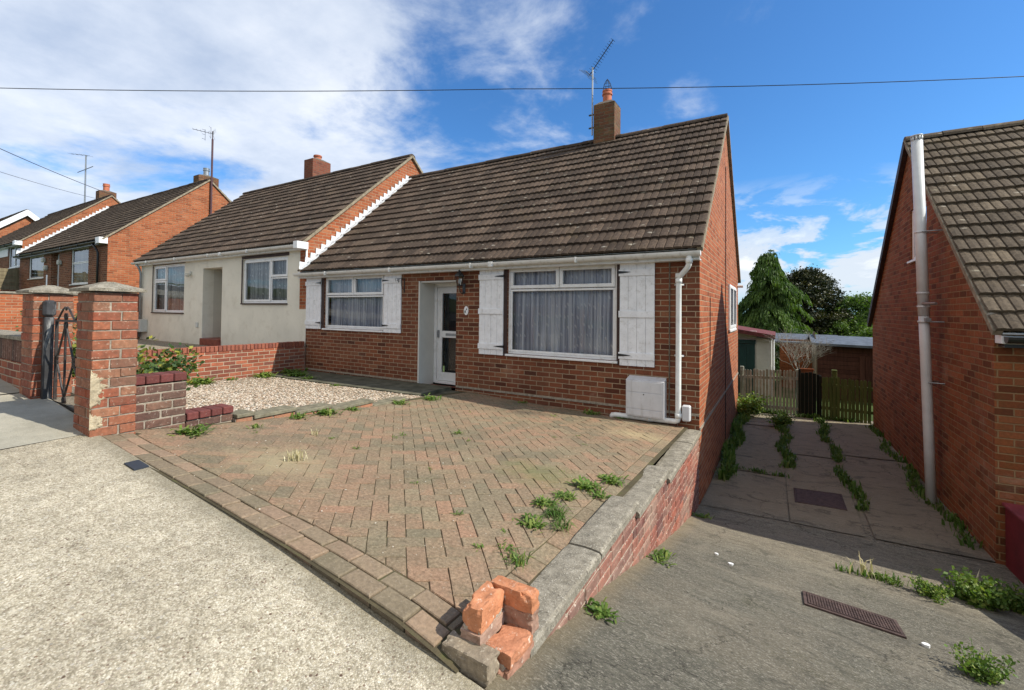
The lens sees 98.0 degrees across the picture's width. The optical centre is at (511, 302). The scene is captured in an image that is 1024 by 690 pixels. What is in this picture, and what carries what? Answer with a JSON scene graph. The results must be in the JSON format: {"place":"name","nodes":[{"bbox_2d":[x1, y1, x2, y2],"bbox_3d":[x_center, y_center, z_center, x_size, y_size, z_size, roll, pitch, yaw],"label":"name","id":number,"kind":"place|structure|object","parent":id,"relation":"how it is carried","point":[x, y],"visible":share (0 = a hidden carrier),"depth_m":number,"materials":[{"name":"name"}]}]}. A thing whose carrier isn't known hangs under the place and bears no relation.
{"place":"outdoors","nodes":[
{"label":"outdoors","id":0,"kind":"place"},
{"bbox_2d":[0,379,82,448],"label":"old footpath","id":1,"kind":"structure","parent":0,"point":[24,420],"depth_m":3.65,"materials":[{"name":"concrete"}]},
{"bbox_2d":[0,392,135,449],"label":"footpath joints","id":2,"kind":"object","parent":1,"relation":"on","point":[72,394],"visible":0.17,"depth_m":3.90,"materials":[{"name":"concrete"}]},
{"bbox_2d":[72,339,205,349],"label":"garden gravel","id":3,"kind":"structure","parent":0,"point":[156,344],"depth_m":12.45,"materials":[{"name":"beige gravel"}]},
{"bbox_2d":[0,291,138,340],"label":"garden wall","id":4,"kind":"structure","parent":3,"relation":"on","point":[11,303],"depth_m":12.17,"materials":[{"name":"brick"}]},
{"bbox_2d":[52,376,421,411],"bbox_3d":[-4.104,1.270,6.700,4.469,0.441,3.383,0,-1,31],"label":"gravel","id":5,"kind":"structure","parent":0,"point":[259,398],"depth_m":6.77,"materials":[{"name":"beige gravel"}]},
{"bbox_2d":[0,329,21,388],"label":"street front wall","id":6,"kind":"structure","parent":5,"relation":"on","point":[10,354],"depth_m":4.65,"materials":[{"name":"brick"}]},
{"bbox_2d":[16,275,78,398],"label":"gate pillar","id":7,"kind":"structure","parent":5,"relation":"on","point":[31,348],"depth_m":4.27,"materials":[{"name":"brick"}]},
{"bbox_2d":[40,300,56,398],"bbox_3d":[-4.415,0.477,4.229,0.078,1.000,0.090,0,-1,31],"label":"gate post","id":8,"kind":"object","parent":7,"relation":"attached to","point":[48,309],"visible":0.79,"depth_m":4.21,"materials":[{"name":"grey metal"}]},
{"bbox_2d":[69,282,146,436],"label":"gate pillar","id":9,"kind":"structure","parent":5,"relation":"on","point":[106,360],"depth_m":3.51,"materials":[{"name":"brick"}]},
{"bbox_2d":[53,306,77,410],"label":"iron gate","id":10,"kind":"structure","parent":9,"relation":"attached to","point":[65,336],"depth_m":4.09,"materials":[{"name":"black metal"}]},
{"bbox_2d":[71,335,157,379],"bbox_3d":[-5.606,0.724,5.791,1.140,0.621,1.202,0,-1,6],"label":"shrub","id":11,"kind":"object","parent":5,"relation":"on","point":[74,352],"visible":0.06,"depth_m":5.80,"materials":[{"name":"green plant"}]},
{"bbox_2d":[136,342,204,390],"bbox_3d":[-4.261,0.807,5.379,0.958,0.641,1.152,1,-1,-25],"label":"shrub","id":12,"kind":"object","parent":5,"relation":"on","point":[153,367],"visible":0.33,"depth_m":5.40,"materials":[{"name":"green plant"}]},
{"bbox_2d":[134,371,232,429],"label":"brick wall","id":13,"kind":"structure","parent":5,"relation":"on","point":[160,400],"depth_m":3.95,"materials":[{"name":"brown brick"}]},
{"bbox_2d":[71,341,304,385],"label":"boundary wall","id":14,"kind":"structure","parent":5,"relation":"on","point":[235,361],"depth_m":8.92,"materials":[{"name":"brick"}]},
{"bbox_2d":[187,376,221,384],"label":"weed","id":15,"kind":"object","parent":5,"relation":"on","point":[201,381],"visible":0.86,"depth_m":8.01,"materials":[{"name":"green plant"}]},
{"bbox_2d":[252,371,277,378],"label":"weed","id":16,"kind":"object","parent":5,"relation":"on","point":[264,374],"visible":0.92,"depth_m":9.02,"materials":[{"name":"green plant"}]},
{"bbox_2d":[0,434,483,689],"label":"footpath","id":17,"kind":"structure","parent":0,"point":[116,573],"depth_m":1.83,"materials":[{"name":"concrete"}]},
{"bbox_2d":[124,460,148,470],"bbox_3d":[-2.510,1.093,2.972,0.160,0.039,0.080,0,-1,31],"label":"stopcock cover","id":18,"kind":"object","parent":17,"relation":"on","point":[134,465],"visible":0.85,"depth_m":2.96,"materials":[{"name":"grey metal"}]},
{"bbox_2d":[271,370,460,396],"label":"house path","id":19,"kind":"structure","parent":0,"point":[402,387],"depth_m":8.24,"materials":[{"name":"concrete"}]},
{"bbox_2d":[282,371,307,376],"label":"weed","id":20,"kind":"object","parent":19,"relation":"on","point":[296,374],"visible":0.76,"depth_m":9.17,"materials":[{"name":"green plant"}]},
{"bbox_2d":[281,367,308,373],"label":"weed","id":21,"kind":"object","parent":19,"relation":"on","point":[287,371],"visible":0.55,"depth_m":9.60,"materials":[{"name":"green plant"}]},
{"bbox_2d":[232,392,454,421],"bbox_3d":[-1.866,1.476,6.031,0.237,0.655,3.710,0,-1,31],"label":"stepped edging","id":22,"kind":"object","parent":19,"relation":"on","point":[240,415],"visible":0.27,"depth_m":5.02,"materials":[{"name":"concrete"}]},
{"bbox_2d":[139,337,659,465],"bbox_3d":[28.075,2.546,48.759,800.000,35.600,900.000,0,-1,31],"label":"ground","id":23,"kind":"structure","parent":0,"point":[654,464],"depth_m":14.96,"materials":[{"name":"brown soil"}]},
{"bbox_2d":[0,209,39,237],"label":"white barged house","id":24,"kind":"structure","parent":23,"relation":"on","point":[14,222],"depth_m":32.12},
{"bbox_2d":[0,183,120,289],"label":"brick bungalow","id":25,"kind":"object","parent":23,"relation":"on","point":[12,243],"visible":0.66,"depth_m":23.38,"materials":[{"name":"brick"}]},
{"bbox_2d":[7,246,19,268],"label":"window","id":26,"kind":"structure","parent":25,"relation":"in","point":[16,262],"depth_m":22.53,"materials":[{"name":"white plastic"}]},
{"bbox_2d":[0,148,108,193],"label":"overhead cable","id":27,"kind":"object","parent":25,"relation":"attached to","point":[50,170],"visible":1,"depth_m":19.48,"materials":[{"name":"black plastic"}]},
{"bbox_2d":[69,153,92,202],"bbox_3d":[-25.729,-7.486,26.744,2.790,3.276,0.500,0,-1,22],"label":"tv aerial","id":28,"kind":"object","parent":25,"relation":"attached to","point":[86,168],"visible":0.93,"depth_m":26.58,"materials":[{"name":"grey metal"}]},
{"bbox_2d":[12,168,231,294],"bbox_3d":[-17.645,-2.535,21.757,10.962,7.550,7.115,0,-1,31],"label":"dark brick bungalow","id":29,"kind":"object","parent":23,"relation":"on","point":[109,243],"visible":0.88,"depth_m":18.16,"materials":[{"name":"brick"}]},
{"bbox_2d":[27,255,43,279],"bbox_3d":[-21.821,-1.620,20.477,2.240,1.095,0.218,0,-1,31],"label":"window","id":30,"kind":"structure","parent":29,"relation":"in","point":[38,265],"depth_m":20.76,"materials":[{"name":"white plastic"}]},
{"bbox_2d":[70,247,88,284],"bbox_3d":[-17.066,-1.446,17.634,1.940,1.495,0.217,0,-1,31],"label":"window","id":31,"kind":"structure","parent":29,"relation":"in","point":[81,263],"depth_m":17.87,"materials":[{"name":"white plastic"}]},
{"bbox_2d":[194,126,215,213],"bbox_3d":[-13.097,-5.362,18.874,0.839,4.186,0.490,1,-1,-20],"label":"tv aerial","id":32,"kind":"object","parent":29,"relation":"attached to","point":[212,146],"visible":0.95,"depth_m":19.03,"materials":[{"name":"grey metal"}]},
{"bbox_2d":[131,154,444,365],"bbox_3d":[-6.770,-1.603,15.228,8.930,7.660,7.140,0,-1,31],"label":"rendered bungalow","id":33,"kind":"object","parent":23,"relation":"on","point":[223,275],"visible":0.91,"depth_m":12.53,"materials":[{"name":"brick"}]},
{"bbox_2d":[151,264,184,313],"bbox_3d":[-10.518,-0.415,13.706,2.090,1.495,0.229,0,-1,31],"label":"window","id":34,"kind":"structure","parent":33,"relation":"in","point":[171,281],"depth_m":13.79,"materials":[{"name":"white plastic"}]},
{"bbox_2d":[240,256,287,304],"bbox_3d":[-6.103,-0.530,11.074,1.970,1.155,0.229,0,-1,31],"label":"window","id":35,"kind":"structure","parent":33,"relation":"in","point":[268,276],"depth_m":11.15,"materials":[{"name":"white plastic"}]},
{"bbox_2d":[292,79,742,504],"bbox_3d":[0.579,-0.924,10.826,8.600,8.282,7.141,0,-1,31],"label":"brick bungalow","id":36,"kind":"object","parent":23,"relation":"on","point":[600,271],"visible":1,"depth_m":7.68,"materials":[{"name":"brown brick"}]},
{"bbox_2d":[322,275,383,331],"bbox_3d":[-3.312,0.004,9.398,1.880,1.180,0.234,0,-1,31],"label":"window","id":37,"kind":"structure","parent":36,"relation":"in","point":[357,302],"depth_m":9.45,"materials":[{"name":"white plastic"}]},
{"bbox_2d":[437,287,456,381],"bbox_3d":[-1.100,0.601,8.570,0.725,1.800,0.285,0,-1,31],"label":"door","id":38,"kind":"structure","parent":36,"relation":"in","point":[449,334],"depth_m":8.67,"materials":[{"name":"white plastic"}]},
{"bbox_2d":[455,270,464,293],"bbox_3d":[-0.894,-0.364,7.743,0.164,0.429,0.226,-1,-2,55],"label":"wall lantern","id":39,"kind":"object","parent":36,"relation":"attached to","point":[459,273],"depth_m":7.72,"materials":[{"name":"black plastic"}]},
{"bbox_2d":[505,265,617,363],"bbox_3d":[0.756,0.144,6.965,1.890,1.470,0.230,0,-1,31],"label":"window","id":40,"kind":"structure","parent":36,"relation":"in","point":[558,312],"depth_m":6.99,"materials":[{"name":"white plastic"}]},
{"bbox_2d":[581,39,614,135],"bbox_3d":[1.959,-4.836,10.114,0.782,2.005,0.400,0,-2,44],"label":"tv aerial","id":41,"kind":"object","parent":36,"relation":"attached to","point":[592,114],"visible":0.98,"depth_m":10.18,"materials":[{"name":"grey metal"}]},
{"bbox_2d":[728,284,736,331],"bbox_3d":[4.939,0.131,9.979,0.075,1.010,1.640,0,-1,31],"label":"window","id":42,"kind":"structure","parent":36,"relation":"in","point":[732,294],"depth_m":9.86,"materials":[{"name":"white plastic"}]},
{"bbox_2d":[867,119,1023,565],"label":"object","id":43,"kind":"object","parent":23,"relation":"on","point":[946,315],"visible":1,"depth_m":5.76,"materials":[{"name":"brown brick"}]},
{"bbox_2d":[907,210,926,263],"bbox_3d":[6.262,-1.071,6.832,0.125,0.860,0.940,0,-1,31],"label":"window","id":44,"kind":"structure","parent":43,"relation":"in","point":[913,260],"depth_m":7.17,"materials":[{"name":"white plastic"}]},
{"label":"upper garden","id":45,"kind":"structure","parent":23,"relation":"on","visible":0},
{"bbox_2d":[0,268,19,289],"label":"board fence","id":46,"kind":"object","parent":45,"relation":"on","point":[7,280],"visible":0.83,"depth_m":21.29,"materials":[{"name":"brown wood"}]},
{"bbox_2d":[134,391,687,672],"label":"block paving","id":47,"kind":"structure","parent":0,"point":[633,440],"depth_m":3.44,"materials":[{"name":"brown brick"}]},
{"bbox_2d":[167,423,216,436],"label":"weed","id":48,"kind":"object","parent":47,"relation":"on","point":[187,430],"visible":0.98,"depth_m":3.87,"materials":[{"name":"green plant"}]},
{"bbox_2d":[102,433,462,653],"bbox_3d":[-1.716,1.229,2.681,3.424,0.399,0.205,0,-1,31],"label":"paving border","id":49,"kind":"object","parent":47,"relation":"on","point":[397,595],"visible":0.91,"depth_m":2.18,"materials":[{"name":"beige brick"}]},
{"bbox_2d":[286,412,307,418],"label":"weed","id":50,"kind":"object","parent":47,"relation":"on","point":[298,416],"visible":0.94,"depth_m":4.84,"materials":[{"name":"green plant"}]},
{"bbox_2d":[284,449,310,461],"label":"dry weed","id":51,"kind":"object","parent":47,"relation":"on","point":[295,457],"visible":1,"depth_m":3.46,"materials":[{"name":"beige plant"}]},
{"bbox_2d":[310,408,346,415],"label":"weed","id":52,"kind":"object","parent":47,"relation":"on","point":[323,411],"visible":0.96,"depth_m":5.13,"materials":[{"name":"green plant"}]},
{"bbox_2d":[393,399,408,404],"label":"weed","id":53,"kind":"object","parent":47,"relation":"on","point":[401,402],"visible":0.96,"depth_m":6.16,"materials":[{"name":"green plant"}]},
{"bbox_2d":[173,399,668,618],"bbox_3d":[-0.478,1.358,4.674,3.352,0.447,4.801,0,-1,31],"label":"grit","id":54,"kind":"object","parent":47,"relation":"on","point":[409,464],"visible":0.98,"depth_m":3.58,"materials":[{"name":"grey gravel"}]},
{"bbox_2d":[421,393,441,400],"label":"weed","id":55,"kind":"object","parent":47,"relation":"on","point":[430,398],"visible":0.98,"depth_m":6.70,"materials":[{"name":"green plant"}]},
{"bbox_2d":[498,539,520,554],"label":"weed","id":56,"kind":"object","parent":47,"relation":"on","point":[508,547],"visible":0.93,"depth_m":2.44,"materials":[{"name":"green plant"}]},
{"bbox_2d":[493,548,534,568],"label":"weed","id":57,"kind":"object","parent":47,"relation":"on","point":[515,558],"visible":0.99,"depth_m":2.33,"materials":[{"name":"green plant"}]},
{"bbox_2d":[512,512,551,532],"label":"weed","id":58,"kind":"object","parent":47,"relation":"on","point":[531,522],"visible":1,"depth_m":2.75,"materials":[{"name":"green plant"}]},
{"bbox_2d":[530,495,565,510],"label":"weed","id":59,"kind":"object","parent":47,"relation":"on","point":[542,501],"visible":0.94,"depth_m":3.07,"materials":[{"name":"green plant"}]},
{"bbox_2d":[536,504,576,520],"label":"weed","id":60,"kind":"object","parent":47,"relation":"on","point":[558,512],"visible":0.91,"depth_m":2.90,"materials":[{"name":"green plant"}]},
{"bbox_2d":[548,517,576,533],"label":"weed","id":61,"kind":"object","parent":47,"relation":"on","point":[563,525],"visible":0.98,"depth_m":2.78,"materials":[{"name":"green plant"}]},
{"bbox_2d":[550,489,577,500],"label":"weed","id":62,"kind":"object","parent":47,"relation":"on","point":[570,495],"visible":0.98,"depth_m":3.22,"materials":[{"name":"green plant"}]},
{"bbox_2d":[566,475,608,495],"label":"weed","id":63,"kind":"object","parent":47,"relation":"on","point":[587,484],"visible":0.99,"depth_m":3.45,"materials":[{"name":"green plant"}]},
{"bbox_2d":[587,488,611,498],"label":"weed","id":64,"kind":"object","parent":47,"relation":"on","point":[596,493],"visible":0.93,"depth_m":3.33,"materials":[{"name":"green plant"}]},
{"bbox_2d":[597,473,628,487],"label":"weed","id":65,"kind":"object","parent":47,"relation":"on","point":[612,480],"visible":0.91,"depth_m":3.64,"materials":[{"name":"green plant"}]},
{"bbox_2d":[0,0,1023,311],"label":"sky","id":66,"kind":"structure","parent":0,"point":[815,167],"materials":[{"name":"blue"}]},
{"bbox_2d":[4,76,1023,91],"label":"overhead cable","id":67,"kind":"object","parent":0,"point":[523,88],"visible":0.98,"depth_m":13.25,"materials":[{"name":"black plastic"}]},
{"bbox_2d":[443,367,872,420],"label":"back gardens","id":68,"kind":"object","parent":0,"point":[795,400],"visible":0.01,"depth_m":13.38,"materials":[{"name":"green plant"}]},
{"bbox_2d":[738,326,775,397],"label":"garage shed","id":69,"kind":"structure","parent":68,"relation":"on","point":[756,348],"depth_m":14.28,"materials":[{"name":"white fabric"}]},
{"bbox_2d":[738,339,755,394],"bbox_3d":[7.071,2.082,14.704,1.730,1.760,0.045,0,-1,31],"label":"door","id":70,"kind":"structure","parent":69,"relation":"in","point":[750,343],"depth_m":14.39,"materials":[{"name":"green wood"}]},
{"bbox_2d":[739,366,797,414],"bbox_3d":[6.666,2.345,11.546,1.370,1.300,0.160,0,-1,31],"label":"picket fence","id":71,"kind":"object","parent":68,"relation":"on","point":[759,377],"visible":0.69,"depth_m":11.43,"materials":[{"name":"brown wood"}]},
{"bbox_2d":[738,249,816,367],"bbox_3d":[14.113,0.929,24.718,6.374,7.754,6.811,0,-1,31],"label":"conifer tree","id":72,"kind":"object","parent":68,"relation":"on","point":[768,302],"visible":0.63,"depth_m":23.68,"materials":[{"name":"green plant"}]},
{"bbox_2d":[775,328,810,368],"bbox_3d":[13.744,2.437,21.313,2.141,2.527,2.348,0,-1,31],"label":"leafy shrub","id":73,"kind":"object","parent":68,"relation":"on","point":[798,332],"visible":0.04,"depth_m":21.30,"materials":[{"name":"green plant"}]},
{"bbox_2d":[764,328,835,371],"bbox_3d":[8.550,1.830,13.302,1.816,2.242,1.525,0,-1,31],"label":"bare shrub","id":74,"kind":"object","parent":68,"relation":"on","point":[812,348],"visible":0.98,"depth_m":13.12,"materials":[{"name":"brown plant"}]},
{"bbox_2d":[773,333,837,387],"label":"orange shed","id":75,"kind":"structure","parent":68,"relation":"on","point":[784,365],"depth_m":16.37,"materials":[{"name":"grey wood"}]},
{"bbox_2d":[798,368,821,416],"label":"dark gate","id":76,"kind":"structure","parent":68,"relation":"on","point":[807,378],"depth_m":11.01,"materials":[{"name":"black wood"}]},
{"bbox_2d":[786,266,855,334],"bbox_3d":[17.288,0.659,26.039,4.623,5.866,4.582,0,-1,31],"label":"copper tree","id":77,"kind":"object","parent":68,"relation":"on","point":[822,293],"visible":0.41,"depth_m":25.01,"materials":[{"name":"green plant"}]},
{"bbox_2d":[820,318,858,336],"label":"yellow green bush","id":78,"kind":"object","parent":68,"relation":"on","point":[844,327],"visible":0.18,"depth_m":24.26,"materials":[{"name":"green plant"}]},
{"bbox_2d":[807,331,872,402],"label":"brown shed","id":79,"kind":"structure","parent":68,"relation":"on","point":[849,357],"depth_m":13.91,"materials":[{"name":"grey wood"}]},
{"bbox_2d":[859,356,872,402],"bbox_3d":[11.350,2.353,13.285,1.532,1.450,0.025,0,-1,31],"label":"door","id":80,"kind":"structure","parent":79,"relation":"in","point":[866,362],"depth_m":13.58,"materials":[{"name":"brown wood"}]},
{"bbox_2d":[820,370,872,423],"bbox_3d":[7.902,2.301,10.525,1.000,1.375,0.170,0,-1,31],"label":"green picket fence","id":81,"kind":"object","parent":68,"relation":"on","point":[831,405],"visible":0.73,"depth_m":10.47,"materials":[{"name":"green wood"}]},
{"bbox_2d":[821,291,872,336],"bbox_3d":[20.075,1.597,25.567,5.292,4.677,5.343,0,-1,31],"label":"bright tree","id":82,"kind":"object","parent":68,"relation":"on","point":[860,304],"visible":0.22,"depth_m":25.04,"materials":[{"name":"green plant"}]},
{"bbox_2d":[853,325,872,336],"bbox_3d":[15.590,2.296,18.805,2.692,2.983,2.446,0,-1,31],"label":"fern leaved tree","id":83,"kind":"object","parent":68,"relation":"on","point":[866,332],"visible":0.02,"depth_m":18.89,"materials":[{"name":"green plant"}]},
{"bbox_2d":[485,505,1023,689],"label":"driveway","id":84,"kind":"structure","parent":0,"point":[700,615],"depth_m":2.69,"materials":[{"name":"concrete"}]},
{"bbox_2d":[441,576,539,689],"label":"broken brick pier","id":85,"kind":"structure","parent":84,"relation":"on","point":[499,627],"depth_m":1.74,"materials":[{"name":"orange brick"}]},
{"bbox_2d":[583,597,623,623],"bbox_3d":[0.460,1.593,2.298,0.208,0.051,0.213,1,-1,-24],"label":"weed","id":86,"kind":"object","parent":84,"relation":"on","point":[602,611],"visible":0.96,"depth_m":2.31,"materials":[{"name":"green plant"}]},
{"bbox_2d":[646,549,676,567],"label":"weed","id":87,"kind":"object","parent":84,"relation":"on","point":[659,556],"visible":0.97,"depth_m":3.43,"materials":[{"name":"green plant"}]},
{"bbox_2d":[654,547,677,559],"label":"weed","id":88,"kind":"object","parent":84,"relation":"on","point":[664,552],"visible":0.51,"depth_m":3.59,"materials":[{"name":"green plant"}]},
{"bbox_2d":[692,512,714,519],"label":"weed","id":89,"kind":"object","parent":84,"relation":"on","point":[700,515],"visible":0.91,"depth_m":5.28,"materials":[{"name":"green plant"}]},
{"bbox_2d":[803,590,906,638],"bbox_3d":[2.313,2.127,3.043,0.534,0.118,0.294,0,-1,31],"label":"drain cover","id":90,"kind":"object","parent":84,"relation":"on","point":[861,616],"visible":0.98,"depth_m":3.01,"materials":[{"name":"brown metal"}]},
{"bbox_2d":[849,554,875,579],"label":"dry stalks","id":91,"kind":"object","parent":84,"relation":"on","point":[862,567],"visible":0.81,"depth_m":3.96,"materials":[{"name":"beige plant"}]},
{"bbox_2d":[885,575,906,586],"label":"weed","id":92,"kind":"object","parent":84,"relation":"on","point":[893,582],"visible":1,"depth_m":3.79,"materials":[{"name":"green plant"}]},
{"bbox_2d":[903,571,954,604],"bbox_3d":[3.416,2.341,3.640,0.273,0.171,0.315,1,-1,-20],"label":"weed","id":93,"kind":"object","parent":84,"relation":"on","point":[930,591],"visible":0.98,"depth_m":3.62,"materials":[{"name":"green plant"}]},
{"bbox_2d":[835,562,1023,613],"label":"grass strip","id":94,"kind":"object","parent":84,"relation":"on","point":[879,576],"depth_m":3.88,"materials":[{"name":"green plant"}]},
{"bbox_2d":[934,565,1022,612],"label":"weed","id":95,"kind":"object","parent":84,"relation":"on","point":[985,593],"visible":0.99,"depth_m":3.59,"materials":[{"name":"green plant"}]},
{"bbox_2d":[944,638,1019,685],"bbox_3d":[2.567,1.994,2.424,0.307,0.167,0.255,1,-1,-22],"label":"weed","id":96,"kind":"object","parent":84,"relation":"on","point":[977,665],"visible":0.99,"depth_m":2.42,"materials":[{"name":"green plant"}]},
{"bbox_2d":[993,578,1023,614],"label":"weed","id":97,"kind":"object","parent":84,"relation":"on","point":[1016,600],"visible":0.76,"depth_m":3.61,"materials":[{"name":"green plant"}]},
{"bbox_2d":[1002,502,1023,583],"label":"red garden wall","id":98,"kind":"structure","parent":84,"relation":"on","point":[1014,525],"depth_m":4.20,"materials":[{"name":"paint"}]},
{"bbox_2d":[761,409,859,422],"bbox_3d":[7.048,2.748,10.937,2.414,0.187,0.314,0,-1,36],"label":"grass strip","id":99,"kind":"object","parent":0,"point":[813,417],"depth_m":10.70,"materials":[{"name":"green plant"}]},
{"bbox_2d":[700,412,994,562],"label":"driveway slabs","id":100,"kind":"structure","parent":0,"point":[901,514],"depth_m":6.48,"materials":[{"name":"concrete"}]},
{"bbox_2d":[530,429,700,657],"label":"retaining wall","id":101,"kind":"structure","parent":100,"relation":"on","point":[647,513],"depth_m":2.98,"materials":[{"name":"brick"}]},
{"bbox_2d":[713,404,750,480],"bbox_3d":[4.665,2.699,9.291,0.558,0.257,5.824,0,-1,31],"label":"grass strip","id":102,"kind":"object","parent":100,"relation":"on","point":[729,467],"depth_m":8.30,"materials":[{"name":"green plant"}]},
{"bbox_2d":[736,391,771,416],"bbox_3d":[5.902,2.539,11.170,0.991,0.573,0.962,1,-1,-5],"label":"weed","id":103,"kind":"object","parent":100,"relation":"on","point":[749,405],"visible":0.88,"depth_m":10.98,"materials":[{"name":"green plant"}]},
{"bbox_2d":[738,466,789,477],"bbox_3d":[3.937,2.698,7.194,1.040,0.125,0.186,0,-1,35],"label":"grass strip","id":104,"kind":"object","parent":100,"relation":"on","point":[762,471],"depth_m":7.11,"materials":[{"name":"green plant"}]},
{"bbox_2d":[764,412,796,427],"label":"weed","id":105,"kind":"object","parent":100,"relation":"on","point":[776,420],"visible":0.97,"depth_m":9.93,"materials":[{"name":"green plant"}]},
{"bbox_2d":[773,409,798,468],"bbox_3d":[5.718,2.713,9.338,0.476,0.189,4.764,0,-1,31],"label":"grass strip","id":106,"kind":"object","parent":100,"relation":"on","point":[788,460],"depth_m":8.40,"materials":[{"name":"green plant"}]},
{"bbox_2d":[793,488,846,510],"bbox_3d":[4.177,2.676,6.058,0.564,0.064,0.604,0,-1,31],"label":"drain cover","id":107,"kind":"object","parent":100,"relation":"on","point":[822,499],"visible":0.97,"depth_m":6.03,"materials":[{"name":"brown metal"}]},
{"bbox_2d":[810,413,871,510],"bbox_3d":[5.978,2.673,8.330,0.432,0.156,6.179,0,-1,31],"label":"grass strip","id":108,"kind":"object","parent":100,"relation":"on","point":[824,432],"depth_m":7.01,"materials":[{"name":"green plant"}]},
{"bbox_2d":[864,423,983,549],"bbox_3d":[6.437,2.624,7.313,0.442,0.181,6.245,0,-1,31],"label":"grass strip","id":109,"kind":"object","parent":100,"relation":"on","point":[909,468],"depth_m":6.15,"materials":[{"name":"green plant"}]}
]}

